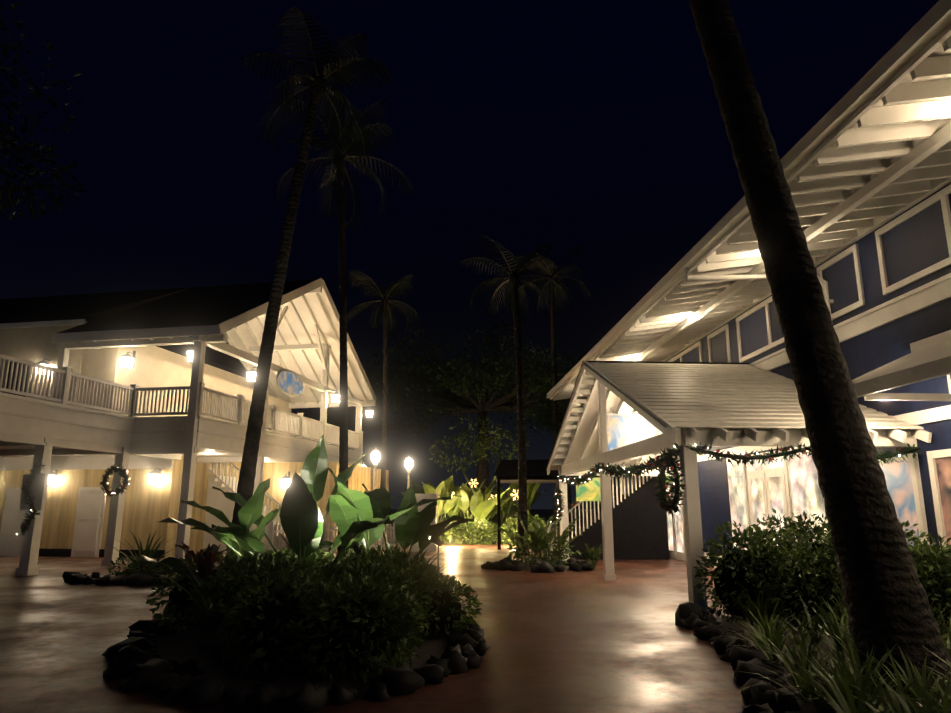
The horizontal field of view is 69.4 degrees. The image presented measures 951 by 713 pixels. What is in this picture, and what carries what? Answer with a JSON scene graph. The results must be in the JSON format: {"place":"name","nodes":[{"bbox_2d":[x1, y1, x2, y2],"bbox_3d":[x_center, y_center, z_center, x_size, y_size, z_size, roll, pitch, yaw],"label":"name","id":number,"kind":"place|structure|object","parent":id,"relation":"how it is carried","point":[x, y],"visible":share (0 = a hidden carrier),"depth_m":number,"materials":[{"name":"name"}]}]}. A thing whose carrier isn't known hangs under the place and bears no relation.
{"place":"outdoors","nodes":[
{"label":"outdoors","id":0,"kind":"place"},
{"bbox_2d":[0,509,744,712],"bbox_3d":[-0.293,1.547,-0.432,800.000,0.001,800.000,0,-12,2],"label":"plaza ground","id":1,"kind":"structure","parent":0,"point":[588,641],"depth_m":8.15,"materials":[{"name":"concrete"}]},
{"bbox_2d":[0,2,87,220],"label":"tree foliage","id":2,"kind":"object","parent":1,"relation":"on","point":[10,189],"visible":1,"depth_m":9.76,"materials":[{"name":"green plant"}]},
{"bbox_2d":[62,565,222,585],"bbox_3d":[-7.043,4.892,15.353,3.812,0.394,2.693,0,-12,2],"label":"rock border","id":3,"kind":"object","parent":1,"relation":"on","point":[95,578],"visible":0.38,"depth_m":14.39,"materials":[{"name":"grey stone"}]},
{"bbox_2d":[103,532,226,576],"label":"plants","id":4,"kind":"object","parent":3,"relation":"on","point":[146,567],"visible":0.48,"depth_m":15.25,"materials":[{"name":"green plant"}]},
{"bbox_2d":[0,278,388,575],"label":"building","id":5,"kind":"structure","parent":1,"relation":"on","point":[84,414],"depth_m":22.41,"materials":[{"name":"paint"}]},
{"bbox_2d":[19,473,45,509],"bbox_3d":[-10.716,3.270,16.623,0.620,0.860,0.035,-2,-13,10],"label":"sign","id":6,"kind":"object","parent":5,"relation":"attached to","point":[37,487],"visible":0.86,"depth_m":16.60,"materials":[{"name":"white paint"}]},
{"bbox_2d":[35,359,50,375],"bbox_3d":[-13.771,0.308,21.956,0.352,0.640,0.506,-2,-13,10],"label":"lantern","id":7,"kind":"object","parent":5,"relation":"hanging from","point":[43,362],"visible":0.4,"depth_m":21.81,"materials":[{"name":"beige glass"}]},
{"bbox_2d":[48,469,58,485],"bbox_3d":[-14.078,3.973,22.805,0.352,0.640,0.456,-2,-13,10],"label":"sconce","id":8,"kind":"object","parent":5,"relation":"attached to","point":[52,478],"visible":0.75,"depth_m":22.71,"materials":[{"name":"beige glass"}]},
{"bbox_2d":[19,460,129,536],"bbox_3d":[-10.340,3.673,17.916,0.973,1.916,3.125,-2,-12,7],"label":"wreath","id":9,"kind":"object","parent":5,"relation":"attached to","point":[124,471],"visible":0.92,"depth_m":16.76,"materials":[{"name":"green plant"}]},
{"bbox_2d":[119,351,135,369],"bbox_3d":[-10.823,0.092,21.435,0.352,0.640,0.506,-2,-13,10],"label":"lantern","id":10,"kind":"object","parent":5,"relation":"hanging from","point":[127,361],"visible":1,"depth_m":21.25,"materials":[{"name":"beige glass"}]},
{"bbox_2d":[148,468,162,484],"bbox_3d":[-10.294,3.821,22.108,0.352,0.640,0.456,-2,-13,10],"label":"sconce","id":11,"kind":"object","parent":5,"relation":"attached to","point":[154,476],"visible":0.94,"depth_m":21.94,"materials":[{"name":"beige glass"}]},
{"bbox_2d":[186,347,193,363],"bbox_3d":[-8.319,-0.129,20.423,0.556,0.640,0.506,-2,-13,10],"label":"lantern","id":12,"kind":"object","parent":5,"relation":"hanging from","point":[189,355],"visible":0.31,"depth_m":20.38,"materials":[{"name":"beige glass"}]},
{"bbox_2d":[246,367,256,382],"bbox_3d":[-7.638,0.592,23.964,0.656,0.640,0.352,-2,-13,10],"label":"lantern","id":13,"kind":"object","parent":5,"relation":"hanging from","point":[251,375],"visible":0.62,"depth_m":23.85,"materials":[{"name":"beige glass"}]},
{"bbox_2d":[281,472,290,487],"bbox_3d":[-7.151,4.670,26.003,0.352,0.640,0.456,-2,-13,10],"label":"sconce","id":14,"kind":"object","parent":5,"relation":"attached to","point":[285,481],"visible":0.88,"depth_m":25.82,"materials":[{"name":"beige glass"}]},
{"bbox_2d":[276,355,303,396],"bbox_3d":[-6.835,0.814,25.427,0.075,1.350,2.300,-2,-13,11],"label":"hanging sign","id":15,"kind":"object","parent":5,"relation":"attached to","point":[289,382],"visible":1,"depth_m":25.26,"materials":[{"name":"blue paint"}]},
{"bbox_2d":[329,390,339,403],"bbox_3d":[-5.990,1.653,28.830,0.656,0.640,0.352,-2,-13,10],"label":"lantern","id":16,"kind":"object","parent":5,"relation":"hanging from","point":[336,397],"visible":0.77,"depth_m":28.67,"materials":[{"name":"beige glass"}]},
{"bbox_2d":[365,407,373,417],"bbox_3d":[-5.212,2.630,32.842,0.656,0.640,0.352,-2,-13,10],"label":"lantern","id":17,"kind":"object","parent":5,"relation":"hanging from","point":[369,412],"visible":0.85,"depth_m":32.68,"materials":[{"name":"beige glass"}]},
{"bbox_2d":[199,544,217,651],"bbox_3d":[-2.945,2.673,7.529,0.090,1.191,0.197,-3,-13,12],"label":"path light","id":18,"kind":"object","parent":1,"relation":"on","point":[213,548],"visible":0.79,"depth_m":7.56,"materials":[{"name":"metal"}]},
{"bbox_2d":[203,462,287,553],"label":"staircase","id":19,"kind":"structure","parent":1,"relation":"on","point":[218,500],"depth_m":23.93,"materials":[{"name":"paint"}]},
{"bbox_2d":[102,613,489,712],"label":"rock border","id":20,"kind":"object","parent":1,"relation":"on","point":[153,657],"visible":0.44,"depth_m":6.29,"materials":[{"name":"grey stone"}]},
{"bbox_2d":[129,434,473,631],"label":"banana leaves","id":21,"kind":"object","parent":20,"relation":"on","point":[359,516],"visible":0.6,"depth_m":8.97,"materials":[{"name":"green plant"}]},
{"bbox_2d":[145,543,481,683],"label":"big hedge shrubs","id":22,"kind":"object","parent":20,"relation":"on","point":[365,632],"visible":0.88,"depth_m":6.78,"materials":[{"name":"green plant"}]},
{"bbox_2d":[429,536,442,587],"bbox_3d":[-0.544,3.045,9.290,0.196,1.214,0.090,-5,-13,21],"label":"path light","id":23,"kind":"object","parent":20,"relation":"on","point":[435,540],"visible":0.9,"depth_m":9.37,"materials":[{"name":"metal"}]},
{"bbox_2d":[226,6,392,556],"bbox_3d":[-3.120,-1.159,13.138,3.029,11.379,3.052,9,-15,-37],"label":"leaning palm","id":24,"kind":"object","parent":1,"relation":"on","point":[318,86],"visible":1,"depth_m":13.56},
{"bbox_2d":[267,521,414,554],"bbox_3d":[-5.179,6.468,24.883,4.026,1.170,7.498,-11,-17,42],"label":"wooden fence","id":25,"kind":"object","parent":1,"relation":"on","point":[273,530],"visible":0.17,"depth_m":22.55,"materials":[{"name":"paint"}]},
{"bbox_2d":[274,99,414,560],"bbox_3d":[-3.528,-0.769,17.020,3.697,12.265,3.700,0,-12,2],"label":"palm","id":26,"kind":"object","parent":1,"relation":"on","point":[339,167],"visible":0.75,"depth_m":17.71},
{"bbox_2d":[351,541,360,577],"bbox_3d":[-1.373,2.716,7.776,0.090,1.213,0.198,5,-13,-21],"label":"landscape light","id":27,"kind":"object","parent":1,"relation":"on","point":[356,547],"visible":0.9,"depth_m":7.82,"materials":[{"name":"metal"}]},
{"bbox_2d":[295,360,439,442],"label":"tree","id":28,"kind":"object","parent":1,"relation":"on","point":[367,424],"visible":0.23,"depth_m":43.68,"materials":[{"name":"green plant"}]},
{"bbox_2d":[370,447,379,548],"bbox_3d":[-3.609,5.083,24.495,0.340,3.710,0.340,0,-12,2],"label":"torch","id":29,"kind":"object","parent":1,"relation":"on","point":[375,456],"visible":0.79,"depth_m":24.68,"materials":[{"name":"white glass"}]},
{"bbox_2d":[346,270,420,540],"bbox_3d":[-4.343,2.114,30.172,3.736,12.233,3.914,0,-12,2],"label":"palm","id":30,"kind":"object","parent":1,"relation":"on","point":[385,302],"visible":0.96,"depth_m":30.81,"materials":[{"name":"green plant"}]},
{"bbox_2d":[405,455,412,548],"bbox_3d":[-2.636,5.659,26.900,0.340,3.610,0.340,0,-12,2],"label":"torch","id":31,"kind":"object","parent":1,"relation":"on","point":[408,463],"visible":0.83,"depth_m":27.08,"materials":[{"name":"white glass"}]},
{"bbox_2d":[361,318,582,529],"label":"tree","id":32,"kind":"object","parent":1,"relation":"on","point":[458,398],"visible":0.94,"depth_m":41.30,"materials":[{"name":"green plant"}]},
{"bbox_2d":[392,414,553,544],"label":"tropical shrubs","id":33,"kind":"object","parent":1,"relation":"on","point":[482,509],"visible":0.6,"depth_m":30.40,"materials":[{"name":"green plant"}]},
{"bbox_2d":[337,479,517,528],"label":"flowers","id":34,"kind":"object","parent":33,"relation":"attached to","point":[491,494],"visible":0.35,"depth_m":30.40,"materials":[{"name":"white"}]},
{"bbox_2d":[458,236,568,555],"bbox_3d":[1.439,1.288,23.974,4.240,11.209,3.915,0,-12,2],"label":"palm","id":35,"kind":"object","parent":1,"relation":"on","point":[513,281],"visible":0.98,"depth_m":24.44,"materials":[{"name":"green plant"}]},
{"bbox_2d":[494,460,571,549],"bbox_3d":[2.304,5.991,28.165,3.100,3.500,4.100,0,-12,2],"label":"dark canopy","id":36,"kind":"object","parent":1,"relation":"on","point":[506,471],"visible":0.62,"depth_m":26.76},
{"bbox_2d":[481,557,592,572],"bbox_3d":[1.732,5.501,18.061,2.674,0.444,2.172,-10,-16,40],"label":"rock border","id":37,"kind":"object","parent":1,"relation":"on","point":[541,566],"visible":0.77,"depth_m":17.50,"materials":[{"name":"grey stone"}]},
{"bbox_2d":[497,515,602,569],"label":"small tropical plants","id":38,"kind":"object","parent":37,"relation":"in","point":[541,538],"visible":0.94,"depth_m":17.92,"materials":[{"name":"green plant"}]},
{"bbox_2d":[499,345,600,516],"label":"tree","id":39,"kind":"object","parent":1,"relation":"on","point":[550,422],"visible":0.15,"depth_m":45.76,"materials":[{"name":"green plant"}]},
{"bbox_2d":[511,245,590,539],"bbox_3d":[3.588,1.540,32.266,3.782,14.249,3.785,-4,-13,18],"label":"palm","id":40,"kind":"object","parent":1,"relation":"on","point":[552,277],"visible":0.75,"depth_m":32.94,"materials":[{"name":"green plant"}]},
{"bbox_2d":[547,476,668,559],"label":"stairs","id":41,"kind":"structure","parent":1,"relation":"on","point":[640,526],"depth_m":21.34,"materials":[{"name":"white paint"}]},
{"bbox_2d":[545,477,615,523],"bbox_3d":[4.018,3.917,21.633,3.717,2.800,0.352,0,-12,2],"label":"stair rail garland","id":42,"kind":"object","parent":41,"relation":"attached to","point":[569,507],"visible":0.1,"depth_m":21.45,"materials":[{"name":"green plant"}]},
{"bbox_2d":[546,361,931,613],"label":"entrance pavilion","id":43,"kind":"structure","parent":1,"relation":"on","point":[681,404],"depth_m":12.90,"materials":[{"name":"white wood"}]},
{"bbox_2d":[576,408,667,500],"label":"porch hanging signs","id":44,"kind":"object","parent":43,"relation":"hanging from","point":[623,429],"visible":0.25,"depth_m":18.12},
{"bbox_2d":[551,442,921,518],"bbox_3d":[3.017,2.978,15.136,3.892,1.398,11.716,5,-13,-22],"label":"christmas garland","id":45,"kind":"object","parent":43,"relation":"attached to","point":[667,461],"visible":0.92,"depth_m":10.72,"materials":[{"name":"green plant"}]},
{"bbox_2d":[547,0,950,567],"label":"navy building shops","id":46,"kind":"structure","parent":1,"relation":"on","point":[865,160],"depth_m":10.89,"materials":[{"name":"white wood"}]},
{"bbox_2d":[665,447,831,561],"bbox_3d":[6.405,4.178,18.207,0.140,2.800,10.600,1,-12,-3],"label":"shop window","id":47,"kind":"structure","parent":46,"relation":"attached to","point":[782,488],"depth_m":15.42,"materials":[{"name":"white glass"}]},
{"bbox_2d":[675,602,946,712],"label":"rock border","id":48,"kind":"object","parent":1,"relation":"on","point":[760,694],"visible":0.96,"depth_m":6.68,"materials":[{"name":"grey stone"}]},
{"bbox_2d":[692,508,950,712],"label":"shrubs","id":49,"kind":"object","parent":48,"relation":"on","point":[760,582],"visible":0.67,"depth_m":8.34,"materials":[{"name":"green plant"}]},
{"bbox_2d":[689,0,950,698],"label":"palm","id":50,"kind":"object","parent":1,"relation":"on","point":[885,598],"visible":0.94,"depth_m":6.19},
{"bbox_2d":[413,494,439,551],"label":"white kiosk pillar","id":51,"kind":"structure","parent":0,"point":[432,547],"depth_m":25.29,"materials":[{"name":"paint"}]},
{"bbox_2d":[0,0,938,508],"label":"sky","id":52,"kind":"structure","parent":0,"point":[525,126],"materials":[{"name":"black"}]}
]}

